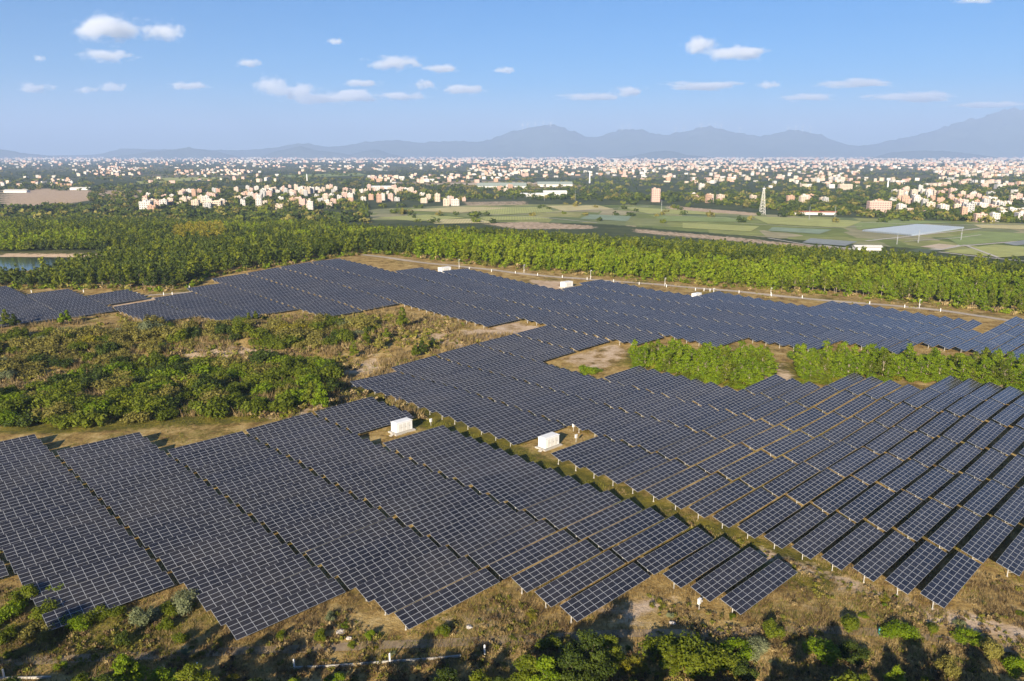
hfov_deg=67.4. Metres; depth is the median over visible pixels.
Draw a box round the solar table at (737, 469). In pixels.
[719,450,773,479]
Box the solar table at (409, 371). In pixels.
[401,358,449,374]
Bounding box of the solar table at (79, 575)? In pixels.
[25,547,150,599]
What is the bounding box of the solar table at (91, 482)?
[85,457,176,488]
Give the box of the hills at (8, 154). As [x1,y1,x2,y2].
[0,149,58,157]
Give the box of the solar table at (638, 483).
[624,459,687,493]
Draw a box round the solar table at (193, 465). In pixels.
[186,442,267,471]
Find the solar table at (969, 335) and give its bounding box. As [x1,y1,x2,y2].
[957,329,981,340]
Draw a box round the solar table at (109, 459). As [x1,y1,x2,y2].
[70,444,159,475]
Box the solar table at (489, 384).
[465,375,515,392]
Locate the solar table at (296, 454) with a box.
[288,433,362,459]
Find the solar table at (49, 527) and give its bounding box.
[0,505,109,549]
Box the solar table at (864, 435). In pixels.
[843,422,887,448]
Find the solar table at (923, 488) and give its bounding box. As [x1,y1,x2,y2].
[906,466,953,499]
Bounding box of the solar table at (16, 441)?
[0,434,37,447]
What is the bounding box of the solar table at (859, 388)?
[847,376,882,394]
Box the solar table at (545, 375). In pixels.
[523,367,569,383]
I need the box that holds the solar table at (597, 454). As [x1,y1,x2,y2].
[568,440,629,470]
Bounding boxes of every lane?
[819,244,970,253]
[865,228,979,240]
[933,241,1014,248]
[942,252,1022,260]
[965,245,1000,257]
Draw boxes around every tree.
[0,309,9,326]
[2,675,25,680]
[8,314,21,324]
[57,313,65,322]
[64,310,72,323]
[71,671,99,680]
[86,271,95,282]
[92,672,117,680]
[98,270,106,286]
[108,269,114,280]
[110,274,115,283]
[111,653,151,680]
[113,269,120,285]
[116,271,121,285]
[120,274,126,285]
[124,272,136,286]
[134,268,141,280]
[139,273,144,283]
[143,275,150,285]
[146,666,178,680]
[148,271,158,282]
[149,276,157,285]
[155,267,162,279]
[157,272,163,282]
[161,275,168,285]
[168,275,176,285]
[173,661,219,680]
[175,268,182,279]
[177,273,184,283]
[182,267,187,284]
[184,271,191,281]
[248,677,269,680]
[252,311,258,318]
[301,381,316,405]
[311,382,328,408]
[326,377,338,391]
[333,672,347,680]
[349,341,359,355]
[362,328,370,342]
[375,334,384,347]
[382,328,390,336]
[396,307,408,328]
[411,345,420,356]
[417,340,427,354]
[428,337,435,344]
[428,667,461,680]
[468,669,492,680]
[492,675,507,680]
[507,653,540,680]
[526,654,561,680]
[532,655,568,678]
[550,643,599,680]
[559,629,618,680]
[591,633,624,668]
[627,338,637,358]
[631,346,642,360]
[632,355,640,363]
[636,630,723,678]
[637,346,653,366]
[646,341,657,356]
[646,353,658,367]
[653,339,662,352]
[656,353,668,370]
[656,644,681,677]
[657,347,667,360]
[662,354,673,368]
[665,349,674,362]
[668,338,676,350]
[668,341,678,354]
[671,356,681,372]
[673,340,681,356]
[675,348,682,363]
[676,354,694,372]
[678,346,687,355]
[678,353,691,369]
[684,652,708,678]
[688,348,696,360]
[690,362,701,375]
[692,347,703,359]
[692,351,709,370]
[697,356,712,375]
[699,347,713,361]
[705,355,717,375]
[707,342,713,355]
[710,361,723,377]
[716,348,732,364]
[718,356,728,365]
[718,359,732,380]
[724,363,739,377]
[729,368,740,382]
[731,348,741,362]
[732,357,749,375]
[738,340,747,352]
[739,348,748,355]
[739,367,748,380]
[739,370,755,383]
[742,363,754,377]
[746,357,759,375]
[747,346,757,355]
[747,352,758,360]
[750,361,762,378]
[754,344,764,358]
[755,371,763,381]
[757,350,768,365]
[759,364,767,377]
[763,360,776,377]
[765,352,778,368]
[778,275,784,286]
[785,279,791,289]
[786,343,799,358]
[791,277,799,288]
[791,343,810,357]
[793,347,806,365]
[794,350,811,370]
[796,359,805,369]
[796,362,812,376]
[799,279,806,288]
[804,365,816,376]
[805,274,812,287]
[809,347,816,355]
[810,359,820,371]
[811,275,818,289]
[813,366,823,375]
[814,350,825,358]
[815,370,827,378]
[816,359,831,377]
[818,272,827,289]
[820,276,827,290]
[821,340,832,356]
[822,351,833,367]
[826,349,835,363]
[826,365,839,376]
[828,368,840,378]
[830,356,847,374]
[830,670,858,680]
[833,274,841,289]
[833,344,843,357]
[834,353,846,365]
[836,364,848,376]
[838,341,850,353]
[839,274,845,291]
[840,355,855,372]
[846,282,853,292]
[848,357,866,374]
[849,344,859,357]
[854,281,859,290]
[857,353,871,373]
[858,673,870,680]
[859,281,868,293]
[860,344,874,358]
[864,277,872,293]
[864,360,877,374]
[866,282,872,293]
[867,351,878,362]
[872,281,879,291]
[874,349,892,375]
[875,348,884,359]
[878,279,887,294]
[883,664,906,680]
[884,366,893,376]
[886,278,890,287]
[887,285,893,293]
[889,354,904,373]
[891,360,905,376]
[892,289,898,296]
[894,281,904,295]
[899,287,906,296]
[899,345,914,361]
[901,343,913,357]
[901,356,908,373]
[902,278,909,296]
[905,283,912,297]
[905,361,919,375]
[908,278,915,295]
[908,353,916,366]
[913,280,919,296]
[913,287,922,296]
[914,355,921,371]
[915,359,928,375]
[918,355,934,373]
[919,675,928,680]
[923,287,930,297]
[927,356,940,374]
[930,275,937,285]
[930,360,947,375]
[932,283,937,295]
[934,354,946,365]
[934,358,947,373]
[935,289,944,301]
[936,285,945,301]
[943,363,956,376]
[944,280,951,291]
[944,291,949,299]
[948,353,963,369]
[952,358,973,377]
[954,290,964,304]
[958,281,964,289]
[958,359,969,376]
[959,286,968,300]
[964,294,972,305]
[967,367,978,379]
[968,359,975,367]
[970,289,978,303]
[970,362,981,377]
[972,351,981,364]
[973,278,979,284]
[975,284,981,295]
[975,359,992,378]
[978,355,990,372]
[980,294,987,305]
[980,347,990,356]
[980,358,993,374]
[982,282,988,291]
[986,298,992,305]
[987,287,995,306]
[987,359,1009,378]
[987,366,1000,377]
[989,352,1002,370]
[991,355,998,370]
[994,348,1004,361]
[994,365,1014,384]
[998,294,1009,306]
[1000,287,1007,296]
[1002,291,1010,307]
[1005,351,1016,363]
[1007,275,1014,286]
[1008,370,1018,382]
[1009,294,1019,307]
[1009,358,1017,369]
[1013,353,1023,365]
[1014,280,1023,290]
[1014,285,1022,295]
[1015,365,1023,380]
[1016,298,1023,309]
[1016,359,1023,374]
[1018,373,1023,382]
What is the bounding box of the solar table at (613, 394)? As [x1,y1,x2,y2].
[590,384,637,403]
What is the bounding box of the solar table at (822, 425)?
[801,412,845,436]
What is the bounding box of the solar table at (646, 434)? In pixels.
[622,420,676,445]
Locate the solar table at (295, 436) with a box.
[266,422,337,448]
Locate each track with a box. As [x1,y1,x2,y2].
[0,625,1023,665]
[144,291,192,295]
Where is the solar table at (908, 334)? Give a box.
[893,329,919,340]
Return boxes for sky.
[0,0,1023,155]
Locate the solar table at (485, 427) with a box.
[475,410,534,434]
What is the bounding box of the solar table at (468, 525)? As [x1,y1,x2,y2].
[430,502,515,546]
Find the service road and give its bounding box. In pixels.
[363,254,1021,322]
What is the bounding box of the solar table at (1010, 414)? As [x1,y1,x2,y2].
[992,403,1023,425]
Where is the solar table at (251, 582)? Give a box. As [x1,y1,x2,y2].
[197,553,311,611]
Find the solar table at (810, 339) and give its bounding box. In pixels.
[789,336,819,350]
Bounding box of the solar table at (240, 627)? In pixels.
[226,577,344,639]
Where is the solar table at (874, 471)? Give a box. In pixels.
[854,453,902,484]
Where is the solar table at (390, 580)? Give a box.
[356,545,457,601]
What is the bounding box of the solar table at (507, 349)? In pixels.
[499,339,540,352]
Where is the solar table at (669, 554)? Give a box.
[637,527,713,574]
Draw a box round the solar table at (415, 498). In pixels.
[380,477,461,517]
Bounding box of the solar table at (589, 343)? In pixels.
[569,337,607,352]
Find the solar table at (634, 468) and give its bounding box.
[605,452,667,485]
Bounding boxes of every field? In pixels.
[137,181,162,183]
[154,177,221,180]
[282,173,363,177]
[379,214,461,220]
[412,207,508,212]
[427,219,492,223]
[436,182,536,185]
[479,216,549,219]
[480,207,553,214]
[548,205,608,210]
[580,214,630,220]
[627,207,716,213]
[649,215,748,221]
[683,223,758,230]
[753,216,860,227]
[768,227,828,233]
[804,238,856,245]
[854,220,950,229]
[907,248,938,253]
[921,244,956,248]
[944,245,1023,256]
[946,231,1023,244]
[975,225,1023,228]
[1005,240,1023,244]
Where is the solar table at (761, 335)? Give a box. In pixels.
[748,329,778,342]
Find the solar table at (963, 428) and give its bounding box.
[943,415,981,444]
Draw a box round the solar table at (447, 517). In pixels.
[413,493,496,536]
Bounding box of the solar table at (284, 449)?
[276,427,349,454]
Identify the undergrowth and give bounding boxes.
[6,250,1023,314]
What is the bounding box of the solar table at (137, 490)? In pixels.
[100,470,196,506]
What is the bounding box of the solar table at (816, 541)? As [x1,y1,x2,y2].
[792,513,854,559]
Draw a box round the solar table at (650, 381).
[632,372,674,389]
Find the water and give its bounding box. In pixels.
[0,257,85,270]
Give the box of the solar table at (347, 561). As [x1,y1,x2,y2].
[321,526,419,576]
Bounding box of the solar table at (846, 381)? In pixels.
[829,372,864,390]
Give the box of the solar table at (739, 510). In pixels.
[713,488,775,528]
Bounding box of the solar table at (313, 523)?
[277,499,369,542]
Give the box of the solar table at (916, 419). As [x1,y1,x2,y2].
[898,406,936,432]
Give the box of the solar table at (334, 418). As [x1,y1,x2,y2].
[325,401,388,422]
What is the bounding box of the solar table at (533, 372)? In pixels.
[512,364,558,379]
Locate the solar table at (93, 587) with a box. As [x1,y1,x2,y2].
[33,559,161,610]
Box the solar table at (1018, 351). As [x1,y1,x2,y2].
[1010,346,1023,357]
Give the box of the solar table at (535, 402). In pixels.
[515,390,566,410]
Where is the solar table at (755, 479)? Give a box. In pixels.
[741,456,795,488]
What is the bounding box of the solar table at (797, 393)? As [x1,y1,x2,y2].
[780,381,819,402]
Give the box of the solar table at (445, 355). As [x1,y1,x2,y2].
[437,343,481,358]
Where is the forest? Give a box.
[0,214,1023,286]
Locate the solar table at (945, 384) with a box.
[930,375,962,392]
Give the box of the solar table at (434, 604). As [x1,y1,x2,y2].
[395,568,499,629]
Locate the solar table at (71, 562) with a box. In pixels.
[17,536,139,585]
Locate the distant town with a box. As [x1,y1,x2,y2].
[0,157,1023,193]
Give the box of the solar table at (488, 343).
[480,334,518,346]
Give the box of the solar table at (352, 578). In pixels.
[338,535,437,589]
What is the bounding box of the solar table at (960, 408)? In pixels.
[947,394,982,415]
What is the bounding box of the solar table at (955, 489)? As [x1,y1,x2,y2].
[934,473,980,507]
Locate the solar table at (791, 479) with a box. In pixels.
[763,462,818,496]
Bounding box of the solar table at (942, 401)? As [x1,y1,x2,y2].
[925,391,960,411]
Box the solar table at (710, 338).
[694,333,726,343]
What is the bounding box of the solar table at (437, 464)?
[425,442,493,471]
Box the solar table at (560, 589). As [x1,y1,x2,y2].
[535,550,624,608]
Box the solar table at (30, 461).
[0,452,55,472]
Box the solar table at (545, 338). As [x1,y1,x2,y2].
[538,329,575,342]
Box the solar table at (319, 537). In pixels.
[291,507,385,553]
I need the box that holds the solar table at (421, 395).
[401,385,456,405]
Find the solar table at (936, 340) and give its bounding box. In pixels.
[923,335,948,346]
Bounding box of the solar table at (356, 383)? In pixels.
[350,371,402,388]
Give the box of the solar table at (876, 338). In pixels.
[856,334,885,349]
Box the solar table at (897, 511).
[868,490,921,531]
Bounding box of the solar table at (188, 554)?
[159,522,267,571]
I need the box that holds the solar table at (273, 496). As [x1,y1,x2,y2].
[238,475,327,513]
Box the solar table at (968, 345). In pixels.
[955,339,981,350]
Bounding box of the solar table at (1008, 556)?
[996,528,1023,576]
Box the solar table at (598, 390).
[576,381,622,398]
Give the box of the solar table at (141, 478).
[92,463,186,496]
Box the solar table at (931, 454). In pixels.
[913,436,956,466]
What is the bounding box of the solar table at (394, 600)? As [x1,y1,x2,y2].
[375,556,477,614]
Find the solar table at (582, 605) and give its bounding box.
[560,563,650,623]
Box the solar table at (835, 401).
[816,390,855,412]
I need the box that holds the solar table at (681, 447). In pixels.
[658,431,713,459]
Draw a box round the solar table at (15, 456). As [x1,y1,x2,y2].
[0,446,49,463]
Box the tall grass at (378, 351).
[0,308,605,490]
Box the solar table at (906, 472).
[880,459,927,491]
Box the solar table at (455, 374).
[431,367,479,382]
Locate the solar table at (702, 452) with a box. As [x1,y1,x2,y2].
[677,437,732,465]
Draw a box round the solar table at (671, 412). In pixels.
[652,401,699,421]
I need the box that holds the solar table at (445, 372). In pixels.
[421,365,469,380]
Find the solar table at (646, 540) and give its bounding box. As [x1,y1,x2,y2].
[612,516,688,561]
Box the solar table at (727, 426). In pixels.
[704,414,752,437]
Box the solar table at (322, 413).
[314,397,377,417]
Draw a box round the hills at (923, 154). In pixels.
[870,150,998,158]
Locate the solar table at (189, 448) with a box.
[168,431,246,459]
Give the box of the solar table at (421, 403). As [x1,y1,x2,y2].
[412,388,468,407]
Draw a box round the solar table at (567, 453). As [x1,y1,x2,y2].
[551,435,611,463]
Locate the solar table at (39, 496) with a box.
[0,481,83,510]
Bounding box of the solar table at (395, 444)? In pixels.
[384,425,450,450]
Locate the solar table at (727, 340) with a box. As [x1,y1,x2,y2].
[707,334,740,346]
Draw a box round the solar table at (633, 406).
[619,392,667,412]
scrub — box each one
[0,312,482,419]
[0,519,1023,680]
[351,249,1017,313]
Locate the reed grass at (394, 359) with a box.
[0,305,513,417]
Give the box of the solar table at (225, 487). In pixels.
[215,460,302,495]
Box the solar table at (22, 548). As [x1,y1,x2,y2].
[2,515,118,560]
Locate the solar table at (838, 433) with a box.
[821,417,865,442]
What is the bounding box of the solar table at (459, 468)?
[439,448,509,477]
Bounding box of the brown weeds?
[0,529,1023,680]
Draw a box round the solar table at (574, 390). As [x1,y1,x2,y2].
[562,378,608,394]
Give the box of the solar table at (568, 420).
[557,403,610,425]
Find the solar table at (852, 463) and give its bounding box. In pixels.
[830,447,878,476]
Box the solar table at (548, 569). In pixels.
[511,539,599,593]
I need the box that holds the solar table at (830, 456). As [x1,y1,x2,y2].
[807,441,854,470]
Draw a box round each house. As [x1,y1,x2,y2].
[147,204,155,209]
[159,198,167,204]
[191,189,196,195]
[191,199,199,207]
[197,194,203,202]
[202,195,209,200]
[204,202,211,207]
[240,199,245,205]
[255,198,262,205]
[275,203,283,208]
[299,198,305,205]
[307,200,313,209]
[309,186,314,192]
[322,193,328,199]
[347,192,353,197]
[368,193,373,199]
[376,193,381,201]
[388,193,393,200]
[420,197,427,202]
[435,193,440,201]
[443,198,448,205]
[451,198,458,205]
[705,193,711,202]
[786,195,794,200]
[799,195,806,202]
[822,197,828,201]
[896,203,906,209]
[897,189,903,195]
[901,195,909,203]
[910,189,917,194]
[912,196,920,202]
[921,198,928,205]
[925,201,935,206]
[936,197,944,202]
[938,204,949,209]
[953,203,961,207]
[960,206,967,214]
[964,203,974,211]
[965,194,973,198]
[972,212,987,221]
[977,202,988,207]
[982,198,990,203]
[989,212,1000,221]
[997,201,1005,205]
[1008,194,1016,201]
[1014,193,1022,198]
[1014,211,1023,218]
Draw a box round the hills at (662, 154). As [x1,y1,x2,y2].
[607,151,720,158]
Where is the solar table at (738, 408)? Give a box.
[726,393,770,414]
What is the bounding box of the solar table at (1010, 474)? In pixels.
[993,454,1023,487]
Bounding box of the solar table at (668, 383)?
[647,375,690,392]
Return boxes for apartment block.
[139,200,152,209]
[202,199,222,206]
[651,187,660,201]
[698,183,704,189]
[837,183,852,189]
[866,200,891,212]
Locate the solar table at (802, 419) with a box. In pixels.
[781,408,825,430]
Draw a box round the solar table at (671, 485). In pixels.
[645,466,707,501]
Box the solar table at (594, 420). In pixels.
[572,407,625,432]
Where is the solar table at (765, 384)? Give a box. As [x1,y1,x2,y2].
[745,374,785,396]
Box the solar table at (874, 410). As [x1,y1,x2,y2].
[855,398,894,422]
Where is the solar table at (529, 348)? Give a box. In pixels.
[509,342,550,355]
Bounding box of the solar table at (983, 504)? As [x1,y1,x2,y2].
[964,480,1009,516]
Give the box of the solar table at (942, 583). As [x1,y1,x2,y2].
[920,552,981,609]
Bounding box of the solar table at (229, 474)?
[205,454,289,486]
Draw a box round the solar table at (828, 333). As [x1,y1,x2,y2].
[813,328,841,338]
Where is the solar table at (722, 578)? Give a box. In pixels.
[691,547,767,601]
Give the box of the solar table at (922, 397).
[905,387,940,407]
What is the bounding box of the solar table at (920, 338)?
[908,332,934,343]
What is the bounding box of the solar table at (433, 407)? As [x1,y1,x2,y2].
[424,393,480,414]
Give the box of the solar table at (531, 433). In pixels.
[504,420,563,446]
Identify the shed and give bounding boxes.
[3,189,29,192]
[70,187,91,189]
[477,183,526,188]
[520,193,546,196]
[537,182,572,186]
[542,190,566,194]
[795,211,836,214]
[852,245,882,249]
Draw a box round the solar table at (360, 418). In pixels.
[336,405,399,427]
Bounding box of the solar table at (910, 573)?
[886,541,946,594]
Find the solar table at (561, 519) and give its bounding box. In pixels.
[546,490,620,529]
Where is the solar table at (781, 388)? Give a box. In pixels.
[762,378,802,398]
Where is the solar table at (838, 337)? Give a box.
[827,330,855,341]
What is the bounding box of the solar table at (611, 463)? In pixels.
[586,446,647,477]
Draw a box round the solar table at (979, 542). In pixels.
[961,516,1012,562]
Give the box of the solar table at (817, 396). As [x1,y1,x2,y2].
[798,385,837,407]
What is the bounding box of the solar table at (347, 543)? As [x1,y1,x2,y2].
[305,517,402,564]
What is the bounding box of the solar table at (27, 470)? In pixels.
[0,459,62,481]
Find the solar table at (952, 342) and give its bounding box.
[939,337,965,349]
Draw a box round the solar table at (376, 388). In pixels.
[370,377,422,392]
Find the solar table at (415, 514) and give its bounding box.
[396,486,478,525]
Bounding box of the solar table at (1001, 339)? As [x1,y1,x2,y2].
[989,333,1013,344]
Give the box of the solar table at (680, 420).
[668,404,716,426]
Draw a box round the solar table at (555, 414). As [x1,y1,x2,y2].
[543,398,596,420]
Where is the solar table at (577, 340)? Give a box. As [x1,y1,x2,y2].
[558,334,596,347]
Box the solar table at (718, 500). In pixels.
[689,480,752,517]
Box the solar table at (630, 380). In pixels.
[618,369,661,385]
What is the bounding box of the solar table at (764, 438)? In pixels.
[743,425,791,449]
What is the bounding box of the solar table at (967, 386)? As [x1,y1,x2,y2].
[949,378,981,396]
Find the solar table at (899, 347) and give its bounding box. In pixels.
[888,340,916,353]
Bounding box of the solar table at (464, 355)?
[447,346,491,361]
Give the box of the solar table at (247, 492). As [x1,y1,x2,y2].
[227,468,314,503]
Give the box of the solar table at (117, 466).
[77,450,168,482]
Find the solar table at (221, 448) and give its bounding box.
[177,436,257,464]
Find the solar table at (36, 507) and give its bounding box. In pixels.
[0,488,92,522]
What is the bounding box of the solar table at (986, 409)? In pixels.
[969,398,1003,420]
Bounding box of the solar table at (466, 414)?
[449,401,505,423]
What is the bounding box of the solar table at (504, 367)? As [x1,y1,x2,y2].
[489,358,534,372]
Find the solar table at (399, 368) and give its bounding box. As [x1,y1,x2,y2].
[391,355,440,371]
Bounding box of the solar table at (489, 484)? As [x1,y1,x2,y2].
[472,461,543,495]
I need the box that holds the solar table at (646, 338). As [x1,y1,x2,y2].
[627,333,663,344]
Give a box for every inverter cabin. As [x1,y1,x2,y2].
[388,417,415,436]
[438,266,450,272]
[535,432,562,451]
[559,280,573,288]
[691,292,701,296]
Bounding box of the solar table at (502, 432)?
[489,415,548,440]
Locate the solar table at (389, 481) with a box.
[350,464,430,498]
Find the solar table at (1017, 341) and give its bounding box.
[1007,335,1023,347]
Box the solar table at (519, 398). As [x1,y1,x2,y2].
[502,386,553,405]
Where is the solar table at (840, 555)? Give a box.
[821,522,883,570]
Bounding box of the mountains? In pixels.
[49,107,1023,157]
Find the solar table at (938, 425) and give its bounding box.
[920,411,958,437]
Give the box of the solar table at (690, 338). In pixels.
[682,330,714,343]
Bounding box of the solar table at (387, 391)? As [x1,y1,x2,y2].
[380,379,432,395]
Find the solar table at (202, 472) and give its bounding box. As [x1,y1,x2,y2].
[195,447,278,479]
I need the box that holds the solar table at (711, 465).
[697,443,752,473]
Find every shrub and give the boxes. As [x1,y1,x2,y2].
[0,332,7,341]
[0,359,16,373]
[0,370,17,380]
[0,392,25,402]
[0,396,32,414]
[0,408,18,423]
[0,599,28,625]
[0,624,17,645]
[1,355,25,364]
[1,384,21,394]
[1,410,44,428]
[2,651,12,658]
[4,346,22,353]
[6,325,28,335]
[7,333,20,339]
[7,338,13,344]
[8,336,34,348]
[8,584,38,602]
[11,363,28,374]
[11,646,29,658]
[13,393,32,401]
[14,389,35,394]
[15,366,47,379]
[18,619,57,644]
[21,344,36,351]
[21,360,48,368]
[22,352,35,360]
[22,379,54,390]
[24,335,58,346]
[25,352,58,362]
[25,389,51,397]
[26,343,59,356]
[26,389,80,412]
[28,401,75,421]
[28,597,59,620]
[32,332,48,336]
[35,383,60,394]
[40,412,76,428]
[42,326,55,333]
[45,357,76,368]
[45,373,72,385]
[47,334,69,345]
[47,381,88,395]
[47,583,63,594]
[49,327,82,337]
[50,353,63,359]
[52,378,89,390]
[52,660,67,669]
[56,345,69,351]
[57,611,91,631]
[58,394,101,405]
[60,348,84,358]
[60,367,86,379]
[62,332,75,338]
[63,336,80,345]
[64,376,84,383]
[64,403,84,414]
[66,341,88,350]
[66,355,80,360]
[70,391,92,401]
[70,406,109,428]
[74,331,91,338]
[74,334,98,342]
[77,363,111,377]
[78,362,91,369]
[80,352,97,361]
[80,373,113,390]
[80,399,112,413]
[81,604,107,623]
[82,324,100,333]
[84,340,105,348]
[88,375,136,390]
[89,390,137,406]
[90,333,111,342]
[92,352,116,364]
[94,342,118,354]
[95,327,114,334]
[95,604,125,620]
[100,390,120,399]
[101,361,132,378]
[102,329,118,335]
[103,385,133,395]
[105,341,123,348]
[106,404,133,418]
[107,333,129,343]
[108,348,129,355]
[109,368,130,378]
[109,374,137,384]
[110,355,130,363]
[113,630,130,645]
[118,322,140,331]
[118,327,134,336]
[118,340,138,347]
[119,382,157,405]
[119,410,154,425]
[122,360,141,370]
[123,372,141,377]
[125,352,147,362]
[125,394,168,416]
[127,327,158,342]
[127,606,156,627]
[129,368,147,375]
[129,373,152,384]
[130,381,155,392]
[132,365,151,374]
[133,393,168,403]
[136,320,162,330]
[136,341,150,350]
[138,350,167,367]
[143,314,166,326]
[145,336,163,344]
[146,344,163,353]
[147,360,184,374]
[147,364,188,381]
[147,373,172,386]
[148,383,181,397]
[151,408,180,422]
[152,393,180,413]
[153,380,178,391]
[154,324,188,340]
[156,342,168,346]
[156,616,173,630]
[159,600,177,617]
[164,354,184,364]
[166,328,192,343]
[169,372,199,389]
[170,359,202,374]
[170,588,198,615]
[171,391,194,402]
[171,632,191,643]
[176,400,203,414]
[180,338,200,346]
[180,648,192,655]
[181,319,200,328]
[181,370,208,378]
[183,377,197,393]
[184,325,203,337]
[188,355,220,367]
[188,362,222,374]
[190,650,204,660]
[191,372,222,390]
[192,383,224,398]
[192,395,230,419]
[198,387,228,403]
[202,328,216,335]
[203,320,227,329]
[208,333,223,340]
[209,370,231,380]
[210,355,231,367]
[214,322,232,334]
[215,361,250,372]
[217,319,231,324]
[221,383,238,394]
[222,333,240,340]
[222,378,240,386]
[223,391,249,409]
[225,672,240,680]
[226,368,246,380]
[227,380,247,393]
[230,321,252,334]
[230,357,248,365]
[231,315,246,323]
[232,399,251,414]
[239,361,264,375]
[240,369,277,385]
[240,382,255,391]
[240,396,269,416]
[242,319,255,325]
[242,332,250,337]
[244,361,279,374]
[245,395,260,402]
[248,327,269,337]
[248,338,258,345]
[248,347,279,363]
[250,381,274,395]
[251,338,278,349]
[254,333,276,340]
[257,396,269,404]
[261,320,285,328]
[263,327,276,333]
[263,364,296,379]
[266,354,291,362]
[267,317,281,322]
[268,392,299,411]
[272,324,304,340]
[272,333,304,345]
[272,378,298,390]
[273,340,289,349]
[274,393,298,405]
[275,321,309,329]
[275,381,301,395]
[276,629,285,639]
[277,376,290,384]
[279,356,301,370]
[279,387,326,403]
[290,362,316,377]
[292,341,305,348]
[292,355,311,364]
[293,318,312,327]
[294,367,312,378]
[294,373,321,386]
[295,366,325,379]
[300,327,328,337]
[300,382,328,393]
[301,337,326,348]
[302,332,323,340]
[303,355,323,365]
[308,322,325,331]
[310,318,324,323]
[312,312,329,320]
[313,358,334,369]
[313,628,325,642]
[317,362,344,370]
[319,362,344,380]
[321,337,339,346]
[322,314,343,325]
[322,331,342,341]
[322,376,345,385]
[323,326,338,331]
[323,675,335,680]
[324,610,334,621]
[327,378,341,391]
[330,327,352,333]
[332,318,348,324]
[336,329,354,342]
[339,322,350,328]
[340,621,348,628]
[345,312,369,323]
[347,315,377,330]
[347,640,355,648]
[352,329,363,336]
[361,324,372,331]
[365,630,374,640]
[433,624,450,636]
[525,611,537,619]
[535,635,561,650]
[579,364,589,370]
[579,367,596,375]
[588,367,602,372]
[617,654,650,674]
[640,634,673,653]
[642,649,657,659]
[656,671,665,678]
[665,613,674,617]
[681,642,745,672]
[683,373,690,378]
[690,374,698,379]
[700,374,712,382]
[707,642,718,648]
[710,376,720,384]
[717,637,755,660]
[723,379,743,388]
[729,613,736,619]
[731,656,759,680]
[733,384,747,389]
[746,378,765,385]
[747,635,770,662]
[762,618,785,638]
[800,374,808,380]
[801,636,841,666]
[808,376,822,384]
[814,630,824,634]
[817,374,833,384]
[836,639,870,665]
[840,613,859,632]
[866,372,876,377]
[877,619,922,640]
[878,377,891,382]
[878,595,890,601]
[887,375,902,380]
[905,374,916,382]
[915,375,934,382]
[925,621,940,628]
[927,622,938,633]
[932,374,946,381]
[932,653,962,678]
[950,626,985,646]
[951,617,966,626]
[958,619,965,625]
[977,378,985,384]
[979,637,1004,661]
[985,378,997,384]
[991,376,1009,385]
[1001,656,1023,679]
[1005,382,1017,387]
[1013,383,1023,390]
[1014,610,1023,616]
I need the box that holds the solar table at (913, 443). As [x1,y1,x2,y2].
[889,431,931,459]
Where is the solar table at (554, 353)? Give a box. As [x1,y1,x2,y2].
[531,347,574,360]
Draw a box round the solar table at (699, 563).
[663,537,739,588]
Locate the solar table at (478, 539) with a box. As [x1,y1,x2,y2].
[449,510,534,556]
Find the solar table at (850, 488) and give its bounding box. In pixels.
[813,477,867,513]
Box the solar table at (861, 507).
[839,483,894,522]
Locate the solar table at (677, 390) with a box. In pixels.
[661,379,704,396]
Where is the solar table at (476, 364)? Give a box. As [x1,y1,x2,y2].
[467,352,511,367]
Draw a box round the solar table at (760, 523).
[738,497,800,538]
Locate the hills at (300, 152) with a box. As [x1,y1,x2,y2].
[258,146,405,157]
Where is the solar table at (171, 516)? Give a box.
[127,494,229,536]
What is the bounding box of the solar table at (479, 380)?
[454,372,503,389]
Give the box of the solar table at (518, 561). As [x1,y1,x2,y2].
[489,530,577,580]
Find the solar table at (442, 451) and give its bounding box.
[410,436,479,464]
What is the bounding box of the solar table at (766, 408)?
[744,397,787,419]
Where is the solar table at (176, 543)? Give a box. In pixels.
[148,513,253,559]
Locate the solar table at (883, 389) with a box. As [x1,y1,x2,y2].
[865,380,901,398]
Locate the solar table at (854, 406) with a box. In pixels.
[835,394,875,417]
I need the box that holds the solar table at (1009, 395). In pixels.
[992,386,1022,403]
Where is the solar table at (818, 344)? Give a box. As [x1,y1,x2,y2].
[805,338,834,348]
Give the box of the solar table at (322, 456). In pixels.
[299,438,373,466]
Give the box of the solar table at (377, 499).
[365,471,444,506]
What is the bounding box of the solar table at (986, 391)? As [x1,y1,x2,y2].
[970,382,1001,400]
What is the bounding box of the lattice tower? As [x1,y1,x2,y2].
[759,188,765,214]
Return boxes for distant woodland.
[0,158,1023,222]
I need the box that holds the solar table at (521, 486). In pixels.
[489,467,561,502]
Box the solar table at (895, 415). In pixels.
[875,402,915,427]
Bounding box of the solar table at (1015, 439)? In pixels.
[993,426,1023,454]
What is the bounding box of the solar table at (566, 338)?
[548,332,584,344]
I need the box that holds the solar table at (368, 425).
[347,410,412,433]
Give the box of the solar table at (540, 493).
[507,475,580,511]
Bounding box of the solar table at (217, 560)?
[171,532,281,583]
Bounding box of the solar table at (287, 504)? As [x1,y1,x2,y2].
[251,483,341,521]
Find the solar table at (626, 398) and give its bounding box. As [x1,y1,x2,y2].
[605,389,651,408]
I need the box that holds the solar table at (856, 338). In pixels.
[842,332,870,344]
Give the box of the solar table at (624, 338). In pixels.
[615,330,650,344]
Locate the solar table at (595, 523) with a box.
[567,499,641,539]
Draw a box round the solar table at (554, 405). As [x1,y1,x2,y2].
[528,394,581,415]
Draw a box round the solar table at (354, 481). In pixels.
[336,457,414,490]
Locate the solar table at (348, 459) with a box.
[311,444,387,474]
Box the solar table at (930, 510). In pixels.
[898,499,950,540]

